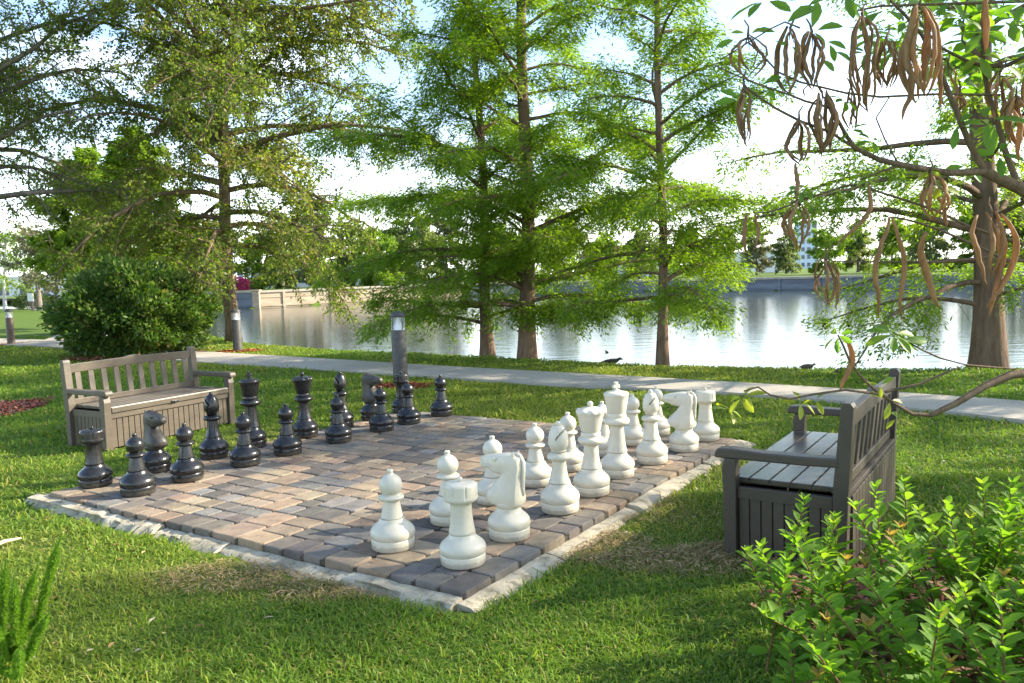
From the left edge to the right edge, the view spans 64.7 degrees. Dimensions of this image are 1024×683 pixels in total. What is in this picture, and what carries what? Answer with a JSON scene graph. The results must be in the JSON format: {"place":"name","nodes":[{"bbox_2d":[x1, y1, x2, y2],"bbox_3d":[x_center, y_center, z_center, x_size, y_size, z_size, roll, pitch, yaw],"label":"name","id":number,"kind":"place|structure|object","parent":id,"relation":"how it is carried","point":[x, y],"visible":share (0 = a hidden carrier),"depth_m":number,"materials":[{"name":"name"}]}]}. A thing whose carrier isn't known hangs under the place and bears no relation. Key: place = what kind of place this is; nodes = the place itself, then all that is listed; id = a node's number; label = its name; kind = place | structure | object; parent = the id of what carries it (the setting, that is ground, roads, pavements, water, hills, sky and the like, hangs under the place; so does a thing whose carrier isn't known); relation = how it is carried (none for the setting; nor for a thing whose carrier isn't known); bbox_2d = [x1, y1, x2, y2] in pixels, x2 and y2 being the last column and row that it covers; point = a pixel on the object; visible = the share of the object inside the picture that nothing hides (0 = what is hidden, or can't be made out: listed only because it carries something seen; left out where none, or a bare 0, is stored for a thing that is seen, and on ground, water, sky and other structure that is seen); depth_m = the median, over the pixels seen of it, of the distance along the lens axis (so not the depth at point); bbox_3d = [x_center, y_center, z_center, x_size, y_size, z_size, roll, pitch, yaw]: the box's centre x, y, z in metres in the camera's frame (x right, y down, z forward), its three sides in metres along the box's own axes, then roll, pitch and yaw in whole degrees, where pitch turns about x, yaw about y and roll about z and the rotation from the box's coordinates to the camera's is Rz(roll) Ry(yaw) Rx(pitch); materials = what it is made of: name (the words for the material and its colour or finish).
{"place":"outdoors","nodes":[
{"label":"outdoors","id":0,"kind":"place"},
{"bbox_2d":[25,412,755,612],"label":"patio","id":1,"kind":"structure","parent":0,"point":[319,506],"depth_m":5.08,"materials":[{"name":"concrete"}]},
{"bbox_2d":[77,426,112,488],"bbox_3d":[-3.003,0.817,5.806,0.232,0.430,0.232,-2,5,-7],"label":"rook","id":2,"kind":"object","parent":1,"relation":"on","point":[95,472],"visible":1,"depth_m":5.75,"materials":[{"name":"black plastic"}]},
{"bbox_2d":[119,433,155,496],"bbox_3d":[-2.569,0.834,5.532,0.236,0.413,0.236,2,6,37],"label":"pawn","id":3,"kind":"object","parent":1,"relation":"on","point":[138,479],"visible":1,"depth_m":5.48,"materials":[{"name":"black plastic"}]},
{"bbox_2d":[143,409,171,473],"bbox_3d":[-2.719,0.758,6.173,0.279,0.470,0.230,2,6,38],"label":"knight","id":4,"kind":"object","parent":1,"relation":"on","point":[157,457],"visible":0.88,"depth_m":6.12,"materials":[{"name":"black plastic"}]},
{"bbox_2d":[169,423,203,482],"bbox_3d":[-2.371,0.798,5.879,0.236,0.413,0.236,2,6,40],"label":"pawn","id":5,"kind":"object","parent":1,"relation":"on","point":[187,466],"visible":1,"depth_m":5.82,"materials":[{"name":"black plastic"}]},
{"bbox_2d":[199,392,228,459],"bbox_3d":[-2.447,0.679,6.608,0.234,0.538,0.234,-2,5,0],"label":"bishop","id":6,"kind":"object","parent":1,"relation":"on","point":[214,445],"visible":1,"depth_m":6.55,"materials":[{"name":"black plastic"}]},
{"bbox_2d":[229,412,260,467],"bbox_3d":[-2.088,0.754,6.303,0.236,0.413,0.236,2,6,39],"label":"pawn","id":7,"kind":"object","parent":1,"relation":"on","point":[245,452],"visible":1,"depth_m":6.25,"materials":[{"name":"black plastic"}]},
{"bbox_2d":[239,371,266,447],"bbox_3d":[-2.256,0.584,6.988,0.236,0.652,0.236,0,5,23],"label":"king","id":8,"kind":"object","parent":1,"relation":"on","point":[250,401],"visible":0.83,"depth_m":6.93,"materials":[{"name":"black plastic"}]},
{"bbox_2d":[273,404,301,455],"bbox_3d":[-1.855,0.718,6.654,0.236,0.413,0.236,2,6,39],"label":"pawn","id":9,"kind":"object","parent":1,"relation":"on","point":[287,442],"visible":1,"depth_m":6.60,"materials":[{"name":"black plastic"}]},
{"bbox_2d":[291,372,317,438],"bbox_3d":[-1.895,0.572,7.362,0.234,0.592,0.234,1,6,38],"label":"queen","id":10,"kind":"object","parent":1,"relation":"on","point":[305,425],"visible":0.98,"depth_m":7.30,"materials":[{"name":"black plastic"}]},
{"bbox_2d":[325,394,351,443],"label":"pawn","id":11,"kind":"object","parent":1,"relation":"on","point":[338,430],"visible":1,"depth_m":7.04,"materials":[{"name":"black plastic"}]},
{"bbox_2d":[329,371,353,426],"bbox_3d":[-1.648,0.555,7.792,0.234,0.538,0.234,-2,5,0],"label":"bishop","id":12,"kind":"object","parent":1,"relation":"on","point":[340,383],"visible":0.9,"depth_m":7.74,"materials":[{"name":"black plastic"}]},
{"bbox_2d":[360,373,382,420],"bbox_3d":[-1.404,0.553,8.141,0.279,0.470,0.230,2,6,36],"label":"knight","id":13,"kind":"object","parent":1,"relation":"on","point":[370,382],"visible":0.77,"depth_m":8.09,"materials":[{"name":"black plastic"}]},
{"bbox_2d":[369,386,393,431],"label":"pawn","id":14,"kind":"object","parent":1,"relation":"on","point":[381,420],"visible":1,"depth_m":7.49,"materials":[{"name":"black plastic"}]},
{"bbox_2d":[370,469,414,553],"bbox_3d":[-0.630,0.873,4.236,0.236,0.413,0.236,1,5,35],"label":"pawn","id":15,"kind":"object","parent":1,"relation":"on","point":[392,530],"visible":1,"depth_m":4.18,"materials":[{"name":"white plastic"}]},
{"bbox_2d":[391,371,408,412],"bbox_3d":[-1.170,0.530,8.563,0.232,0.430,0.232,-5,6,-29],"label":"rook","id":16,"kind":"object","parent":1,"relation":"on","point":[400,378],"visible":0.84,"depth_m":8.50,"materials":[{"name":"black plastic"}]},
{"bbox_2d":[397,381,420,424],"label":"pawn","id":17,"kind":"object","parent":1,"relation":"on","point":[408,413],"visible":1,"depth_m":7.81,"materials":[{"name":"black plastic"}]},
{"bbox_2d":[430,375,452,416],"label":"pawn","id":18,"kind":"object","parent":1,"relation":"on","point":[441,405],"visible":1,"depth_m":8.21,"materials":[{"name":"black plastic"}]},
{"bbox_2d":[429,450,459,526],"bbox_3d":[-0.365,0.831,4.645,0.236,0.413,0.236,2,6,40],"label":"pawn","id":19,"kind":"object","parent":1,"relation":"on","point":[447,467],"visible":0.71,"depth_m":4.58,"materials":[{"name":"white plastic"}]},
{"bbox_2d":[439,476,485,569],"bbox_3d":[-0.247,0.874,3.965,0.232,0.430,0.232,-7,6,-44],"label":"rook","id":20,"kind":"object","parent":1,"relation":"on","point":[462,546],"visible":1,"depth_m":3.90,"materials":[{"name":"white plastic"}]},
{"bbox_2d":[476,435,501,505],"bbox_3d":[-0.117,0.791,5.031,0.236,0.413,0.236,1,5,34],"label":"pawn","id":21,"kind":"object","parent":1,"relation":"on","point":[491,445],"visible":0.59,"depth_m":4.97,"materials":[{"name":"white plastic"}]},
{"bbox_2d":[480,450,529,542],"bbox_3d":[-0.034,0.817,4.332,0.257,0.471,0.230,-2,5,-5],"label":"knight","id":22,"kind":"object","parent":1,"relation":"on","point":[509,520],"visible":1,"depth_m":4.27,"materials":[{"name":"white plastic"}]},
{"bbox_2d":[525,423,550,487],"bbox_3d":[0.157,0.751,5.411,0.236,0.413,0.236,2,6,38],"label":"pawn","id":23,"kind":"object","parent":1,"relation":"on","point":[537,471],"visible":0.89,"depth_m":5.35,"materials":[{"name":"white plastic"}]},
{"bbox_2d":[540,421,579,515],"bbox_3d":[0.278,0.735,4.783,0.234,0.538,0.234,0,5,17],"label":"bishop","id":24,"kind":"object","parent":1,"relation":"on","point":[559,495],"visible":1,"depth_m":4.73,"materials":[{"name":"white plastic"}]},
{"bbox_2d":[560,412,582,472],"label":"pawn","id":25,"kind":"object","parent":1,"relation":"on","point":[575,460],"visible":0.65,"depth_m":5.73,"materials":[{"name":"white plastic"}]},
{"bbox_2d":[573,401,609,497],"bbox_3d":[0.501,0.672,5.129,0.234,0.592,0.234,1,5,28],"label":"queen","id":26,"kind":"object","parent":1,"relation":"on","point":[591,478],"visible":0.98,"depth_m":5.07,"materials":[{"name":"white plastic"}]},
{"bbox_2d":[596,401,609,456],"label":"pawn","id":27,"kind":"object","parent":1,"relation":"on","point":[603,446],"visible":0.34,"depth_m":6.17,"materials":[{"name":"white plastic"}]},
{"bbox_2d":[600,382,634,479],"bbox_3d":[0.719,0.600,5.549,0.236,0.652,0.236,-4,5,-27],"label":"king","id":28,"kind":"object","parent":1,"relation":"on","point":[617,462],"visible":0.97,"depth_m":5.49,"materials":[{"name":"white plastic"}]},
{"bbox_2d":[624,393,644,446],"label":"pawn","id":29,"kind":"object","parent":1,"relation":"on","point":[634,430],"visible":0.77,"depth_m":6.51,"materials":[{"name":"white plastic"}]},
{"bbox_2d":[636,389,667,464],"bbox_3d":[1.019,0.617,5.919,0.234,0.538,0.234,-1,5,17],"label":"bishop","id":30,"kind":"object","parent":1,"relation":"on","point":[651,448],"visible":1,"depth_m":5.87,"materials":[{"name":"white plastic"}]},
{"bbox_2d":[643,386,669,435],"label":"pawn","id":31,"kind":"object","parent":1,"relation":"on","point":[663,425],"visible":0.59,"depth_m":6.88,"materials":[{"name":"white plastic"}]},
{"bbox_2d":[663,390,698,452],"bbox_3d":[1.312,0.611,6.296,0.279,0.470,0.230,1,6,32],"label":"knight","id":32,"kind":"object","parent":1,"relation":"on","point":[683,436],"visible":1,"depth_m":6.22,"materials":[{"name":"white plastic"}]},
{"bbox_2d":[692,387,719,441],"bbox_3d":[1.592,0.592,6.659,0.232,0.430,0.232,-3,5,-5],"label":"rook","id":33,"kind":"object","parent":1,"relation":"on","point":[706,428],"visible":0.94,"depth_m":6.59,"materials":[{"name":"white plastic"}]},
{"bbox_2d":[0,285,1023,682],"bbox_3d":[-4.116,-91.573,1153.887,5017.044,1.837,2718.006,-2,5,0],"label":"lawn","id":34,"kind":"structure","parent":0,"point":[26,323],"depth_m":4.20,"materials":[{"name":"plant"}]},
{"bbox_2d":[4,309,15,343],"bbox_3d":[-13.915,-0.356,22.424,0.212,1.100,0.212,3,6,44],"label":"bollard lamp","id":35,"kind":"object","parent":34,"relation":"on","point":[9,323],"visible":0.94,"depth_m":22.35,"materials":[{"name":"grey paint"}]},
{"bbox_2d":[0,224,35,309],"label":"tree","id":36,"kind":"object","parent":34,"relation":"on","point":[5,281],"visible":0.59,"depth_m":68.54,"materials":[{"name":"plant"}]},
{"bbox_2d":[0,395,55,416],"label":"mulch","id":37,"kind":"object","parent":34,"relation":"on","point":[21,405],"visible":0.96,"depth_m":10.14,"materials":[{"name":"wood"}]},
{"bbox_2d":[27,293,34,310],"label":"lawn sign","id":38,"kind":"object","parent":34,"relation":"on","point":[30,297],"visible":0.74,"depth_m":61.36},
{"bbox_2d":[0,532,62,681],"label":"foxtail fern","id":39,"kind":"object","parent":34,"relation":"on","point":[15,638],"visible":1,"depth_m":2.89,"materials":[{"name":"plant"}]},
{"bbox_2d":[10,291,53,309],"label":"boxed hedge","id":40,"kind":"object","parent":34,"relation":"on","point":[20,306],"visible":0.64,"depth_m":67.24,"materials":[{"name":"green plant"}]},
{"bbox_2d":[0,220,65,310],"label":"tree","id":41,"kind":"object","parent":34,"relation":"on","point":[27,276],"visible":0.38,"depth_m":60.85,"materials":[{"name":"green plant"}]},
{"bbox_2d":[0,276,66,300],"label":"lakeside house","id":42,"kind":"structure","parent":34,"relation":"on","point":[19,291],"depth_m":144.46,"materials":[{"name":"white glass"}]},
{"bbox_2d":[18,143,152,279],"bbox_3d":[-16.198,-4.044,31.357,5.001,7.264,4.732,-5,5,-31],"label":"young tree","id":43,"kind":"object","parent":34,"relation":"on","point":[89,155],"visible":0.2,"depth_m":30.49,"materials":[{"name":"green plant"}]},
{"bbox_2d":[0,0,191,251],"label":"oak tree","id":44,"kind":"object","parent":34,"relation":"on","point":[10,74],"visible":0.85,"depth_m":19.87,"materials":[{"name":"green plant"}]},
{"bbox_2d":[36,253,228,358],"bbox_3d":[-8.262,-0.776,17.664,3.726,2.320,3.398,-2,5,0],"label":"round bush","id":45,"kind":"object","parent":34,"relation":"on","point":[176,322],"visible":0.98,"depth_m":16.71,"materials":[{"name":"green plant"}]},
{"bbox_2d":[58,348,212,361],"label":"mulch","id":46,"kind":"object","parent":34,"relation":"on","point":[84,358],"visible":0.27,"depth_m":16.90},
{"bbox_2d":[24,291,252,308],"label":"seawall","id":47,"kind":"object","parent":34,"relation":"on","point":[244,299],"visible":0.12,"depth_m":69.73,"materials":[{"name":"concrete"}]},
{"bbox_2d":[55,123,223,325],"bbox_3d":[-12.110,-3.696,26.750,4.820,7.042,5.207,-2,5,0],"label":"young tree","id":48,"kind":"object","parent":34,"relation":"on","point":[110,163],"visible":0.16,"depth_m":26.00,"materials":[{"name":"green plant"}]},
{"bbox_2d":[59,346,235,451],"bbox_3d":[-3.518,0.518,7.964,0.660,0.812,1.468,1,5,30],"label":"storage bench","id":49,"kind":"object","parent":34,"relation":"on","point":[118,414],"visible":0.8,"depth_m":7.82,"materials":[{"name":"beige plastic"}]},
{"bbox_2d":[0,0,439,341],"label":"oak tree","id":50,"kind":"object","parent":34,"relation":"on","point":[187,70],"visible":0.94,"depth_m":19.47,"materials":[{"name":"green plant"}]},
{"bbox_2d":[231,309,241,350],"bbox_3d":[-5.957,-0.189,17.507,0.201,1.030,0.201,-4,5,-23],"label":"bollard lamp","id":51,"kind":"object","parent":34,"relation":"on","point":[236,333],"visible":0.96,"depth_m":17.43,"materials":[{"name":"metal"}]},
{"bbox_2d":[216,348,266,352],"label":"mulch","id":52,"kind":"object","parent":34,"relation":"on","point":[243,350],"visible":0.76,"depth_m":17.43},
{"bbox_2d":[152,557,332,593],"bbox_3d":[-1.264,1.185,4.020,1.124,0.140,0.496,-2,5,0],"label":"dry thatch","id":53,"kind":"object","parent":34,"relation":"on","point":[237,577],"visible":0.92,"depth_m":4.00,"materials":[{"name":"plant"}]},
{"bbox_2d":[250,290,261,307],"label":"seawall pier","id":54,"kind":"structure","parent":34,"relation":"on","point":[256,300],"depth_m":68.88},
{"bbox_2d":[264,574,387,605],"bbox_3d":[-0.833,1.168,3.794,0.654,0.091,0.350,-2,5,0],"label":"dry thatch","id":55,"kind":"object","parent":34,"relation":"on","point":[312,584],"visible":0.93,"depth_m":3.77,"materials":[{"name":"plant"}]},
{"bbox_2d":[260,284,457,307],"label":"seawall","id":56,"kind":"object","parent":34,"relation":"on","point":[275,298],"visible":0.29,"depth_m":71.63,"materials":[{"name":"concrete"}]},
{"bbox_2d":[390,311,407,384],"bbox_3d":[-1.510,0.152,10.847,0.208,1.120,0.208,-2,5,0],"label":"bollard lamp","id":57,"kind":"object","parent":34,"relation":"on","point":[399,347],"visible":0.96,"depth_m":10.76,"materials":[{"name":"paint"}]},
{"bbox_2d":[375,381,433,389],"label":"mulch","id":58,"kind":"object","parent":34,"relation":"on","point":[391,385],"visible":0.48,"depth_m":10.86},
{"bbox_2d":[289,0,603,357],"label":"cypress tree","id":59,"kind":"object","parent":34,"relation":"on","point":[417,139],"visible":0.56,"depth_m":13.89,"materials":[{"name":"green plant"}]},
{"bbox_2d":[461,282,519,296],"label":"seawall","id":60,"kind":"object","parent":34,"relation":"on","point":[506,287],"visible":0.03,"depth_m":84.36,"materials":[{"name":"concrete"}]},
{"bbox_2d":[7,368,1018,673],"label":"fallen leaves","id":61,"kind":"object","parent":34,"relation":"on","point":[273,616],"visible":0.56,"depth_m":3.49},
{"bbox_2d":[350,0,729,358],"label":"cypress tree","id":62,"kind":"object","parent":34,"relation":"on","point":[529,187],"visible":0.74,"depth_m":13.37,"materials":[{"name":"green plant"}]},
{"bbox_2d":[557,525,663,562],"bbox_3d":[0.390,1.122,4.353,0.794,0.156,0.673,-2,5,0],"label":"dry thatch","id":63,"kind":"object","parent":34,"relation":"on","point":[596,542],"visible":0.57,"depth_m":4.26,"materials":[{"name":"plant"}]},
{"bbox_2d":[624,495,691,522],"bbox_3d":[0.763,1.058,4.981,0.750,0.159,0.694,-2,5,0],"label":"dry thatch","id":64,"kind":"object","parent":34,"relation":"on","point":[661,508],"visible":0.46,"depth_m":4.85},
{"bbox_2d":[523,0,802,366],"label":"cypress tree","id":65,"kind":"object","parent":34,"relation":"on","point":[645,208],"visible":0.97,"depth_m":12.10,"materials":[{"name":"green plant"}]},
{"bbox_2d":[574,538,801,577],"bbox_3d":[0.906,1.082,4.038,1.191,0.082,0.565,-2,5,0],"label":"dry thatch","id":66,"kind":"object","parent":34,"relation":"on","point":[678,555],"visible":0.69,"depth_m":4.02,"materials":[{"name":"plant"}]},
{"bbox_2d":[664,538,777,566],"bbox_3d":[1.194,1.065,4.105,0.854,0.071,0.483,-2,5,0],"label":"dry thatch","id":67,"kind":"object","parent":34,"relation":"on","point":[733,557],"visible":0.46,"depth_m":4.11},
{"bbox_2d":[638,276,821,291],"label":"seawall","id":68,"kind":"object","parent":34,"relation":"on","point":[799,283],"visible":0.44,"depth_m":69.38,"materials":[{"name":"concrete"}]},
{"bbox_2d":[715,368,900,571],"bbox_3d":[1.702,0.622,4.523,0.660,0.812,1.468,1,6,33],"label":"storage bench","id":69,"kind":"object","parent":34,"relation":"on","point":[853,457],"visible":0.87,"depth_m":4.05,"materials":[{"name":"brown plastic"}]},
{"bbox_2d":[695,0,1023,383],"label":"cypress tree","id":70,"kind":"object","parent":34,"relation":"on","point":[988,344],"visible":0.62,"depth_m":10.84,"materials":[{"name":"green plant"}]},
{"bbox_2d":[711,0,1023,428],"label":"seed pod tree","id":71,"kind":"object","parent":34,"relation":"on","point":[922,76],"visible":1,"depth_m":2.47,"materials":[{"name":"brown plant"}]},
{"bbox_2d":[736,474,1023,682],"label":"leafy shrub","id":72,"kind":"object","parent":34,"relation":"on","point":[980,598],"visible":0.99,"depth_m":2.88,"materials":[{"name":"green plant"}]},
{"bbox_2d":[750,546,1023,682],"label":"mulch","id":73,"kind":"object","parent":34,"relation":"on","point":[942,596],"visible":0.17,"depth_m":3.40,"materials":[{"name":"soil"}]},
{"bbox_2d":[821,271,1023,289],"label":"seawall","id":74,"kind":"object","parent":34,"relation":"on","point":[853,279],"visible":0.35,"depth_m":62.16,"materials":[{"name":"concrete"}]},
{"bbox_2d":[0,338,1023,423],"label":"path","id":75,"kind":"structure","parent":0,"point":[998,409],"depth_m":10.54,"materials":[{"name":"concrete"}]},
{"bbox_2d":[0,263,1023,302],"bbox_3d":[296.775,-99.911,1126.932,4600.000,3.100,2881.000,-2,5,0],"label":"bank","id":76,"kind":"structure","parent":0,"point":[804,271],"depth_m":97.15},
{"bbox_2d":[192,215,239,290],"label":"shore tree","id":77,"kind":"object","parent":76,"relation":"on","point":[218,259],"visible":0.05,"depth_m":98.71,"materials":[{"name":"green plant"}]},
{"bbox_2d":[235,275,253,290],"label":"flowering bush","id":78,"kind":"object","parent":76,"relation":"on","point":[242,287],"visible":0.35,"depth_m":95.25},
{"bbox_2d":[234,238,278,289],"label":"shore tree","id":79,"kind":"object","parent":76,"relation":"on","point":[256,264],"visible":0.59,"depth_m":96.81,"materials":[{"name":"green plant"}]},
{"bbox_2d":[251,206,312,288],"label":"shore tree","id":80,"kind":"object","parent":76,"relation":"on","point":[282,284],"visible":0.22,"depth_m":102.17,"materials":[{"name":"green plant"}]},
{"bbox_2d":[284,199,344,285],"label":"shore tree","id":81,"kind":"object","parent":76,"relation":"on","point":[315,229],"visible":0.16,"depth_m":95.80,"materials":[{"name":"green plant"}]},
{"bbox_2d":[247,261,425,287],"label":"lakeside house","id":82,"kind":"structure","parent":76,"relation":"on","point":[301,284],"depth_m":120.60,"materials":[{"name":"beige glass"}]},
{"bbox_2d":[325,215,366,286],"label":"shore tree","id":83,"kind":"object","parent":76,"relation":"on","point":[341,261],"visible":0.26,"depth_m":105.97,"materials":[{"name":"green plant"}]},
{"bbox_2d":[350,225,407,285],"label":"shore tree","id":84,"kind":"object","parent":76,"relation":"on","point":[383,242],"visible":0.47,"depth_m":99.05,"materials":[{"name":"green plant"}]},
{"bbox_2d":[378,207,445,284],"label":"shore tree","id":85,"kind":"object","parent":76,"relation":"on","point":[402,236],"visible":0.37,"depth_m":104.54,"materials":[{"name":"green plant"}]},
{"bbox_2d":[430,216,464,282],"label":"shore tree","id":86,"kind":"object","parent":76,"relation":"on","point":[443,231],"visible":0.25,"depth_m":110.59,"materials":[{"name":"green plant"}]},
{"bbox_2d":[539,202,588,279],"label":"shore tree","id":87,"kind":"object","parent":76,"relation":"on","point":[556,214],"visible":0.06,"depth_m":110.45,"materials":[{"name":"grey plant"}]},
{"bbox_2d":[535,279,640,293],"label":"seawall","id":88,"kind":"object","parent":76,"relation":"on","point":[583,282],"visible":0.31,"depth_m":82.66,"materials":[{"name":"concrete"}]},
{"bbox_2d":[582,230,620,278],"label":"shore tree","id":89,"kind":"object","parent":76,"relation":"on","point":[605,247],"visible":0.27,"depth_m":106.41,"materials":[{"name":"green plant"}]},
{"bbox_2d":[579,244,678,278],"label":"lakeside house","id":90,"kind":"structure","parent":76,"relation":"on","point":[648,275],"depth_m":125.53,"materials":[{"name":"beige glass"}]},
{"bbox_2d":[621,224,658,277],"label":"shore tree","id":91,"kind":"object","parent":76,"relation":"on","point":[633,239],"visible":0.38,"depth_m":107.99,"materials":[{"name":"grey plant"}]},
{"bbox_2d":[706,220,741,273],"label":"shore tree","id":92,"kind":"object","parent":76,"relation":"on","point":[730,257],"visible":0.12,"depth_m":106.60,"materials":[{"name":"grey plant"}]},
{"bbox_2d":[687,251,795,273],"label":"lakeside house","id":93,"kind":"structure","parent":76,"relation":"on","point":[769,268],"depth_m":130.49,"materials":[{"name":"white glass"}]},
{"bbox_2d":[738,225,774,274],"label":"shore tree","id":94,"kind":"object","parent":76,"relation":"on","point":[758,252],"visible":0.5,"depth_m":95.03,"materials":[{"name":"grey plant"}]},
{"bbox_2d":[769,234,803,273],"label":"shore tree","id":95,"kind":"object","parent":76,"relation":"on","point":[781,251],"visible":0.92,"depth_m":103.28,"materials":[{"name":"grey plant"}]},
{"bbox_2d":[794,221,816,267],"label":"tower block","id":96,"kind":"structure","parent":76,"relation":"on","point":[806,261],"depth_m":256.32,"materials":[{"name":"blue glass"}]},
{"bbox_2d":[804,228,847,273],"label":"shore tree","id":97,"kind":"object","parent":76,"relation":"on","point":[814,240],"visible":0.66,"depth_m":87.37,"materials":[{"name":"green plant"}]},
{"bbox_2d":[836,221,876,272],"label":"shore tree","id":98,"kind":"object","parent":76,"relation":"on","point":[862,253],"visible":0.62,"depth_m":90.93,"materials":[{"name":"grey plant"}]},
{"bbox_2d":[870,219,911,271],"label":"shore tree","id":99,"kind":"object","parent":76,"relation":"on","point":[890,235],"visible":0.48,"depth_m":84.93,"materials":[{"name":"green plant"}]},
{"bbox_2d":[900,204,957,270],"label":"shore tree","id":100,"kind":"object","parent":76,"relation":"on","point":[940,244],"visible":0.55,"depth_m":80.98,"materials":[{"name":"green plant"}]},
{"bbox_2d":[949,206,973,269],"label":"shore tree","id":101,"kind":"object","parent":76,"relation":"on","point":[964,245],"visible":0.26,"depth_m":79.58,"materials":[{"name":"green plant"}]},
{"bbox_2d":[998,188,1023,265],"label":"shore tree","id":102,"kind":"object","parent":76,"relation":"on","point":[1019,231],"visible":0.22,"depth_m":75.95,"materials":[{"name":"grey plant"}]},
{"bbox_2d":[0,0,1023,277],"label":"sky","id":103,"kind":"structure","parent":0,"point":[767,15],"materials":[{"name":"white"}]},
{"bbox_2d":[205,288,1023,369],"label":"lake water","id":104,"kind":"structure","parent":0,"point":[772,332],"depth_m":26.04,"materials":[{"name":"grey liquid"}]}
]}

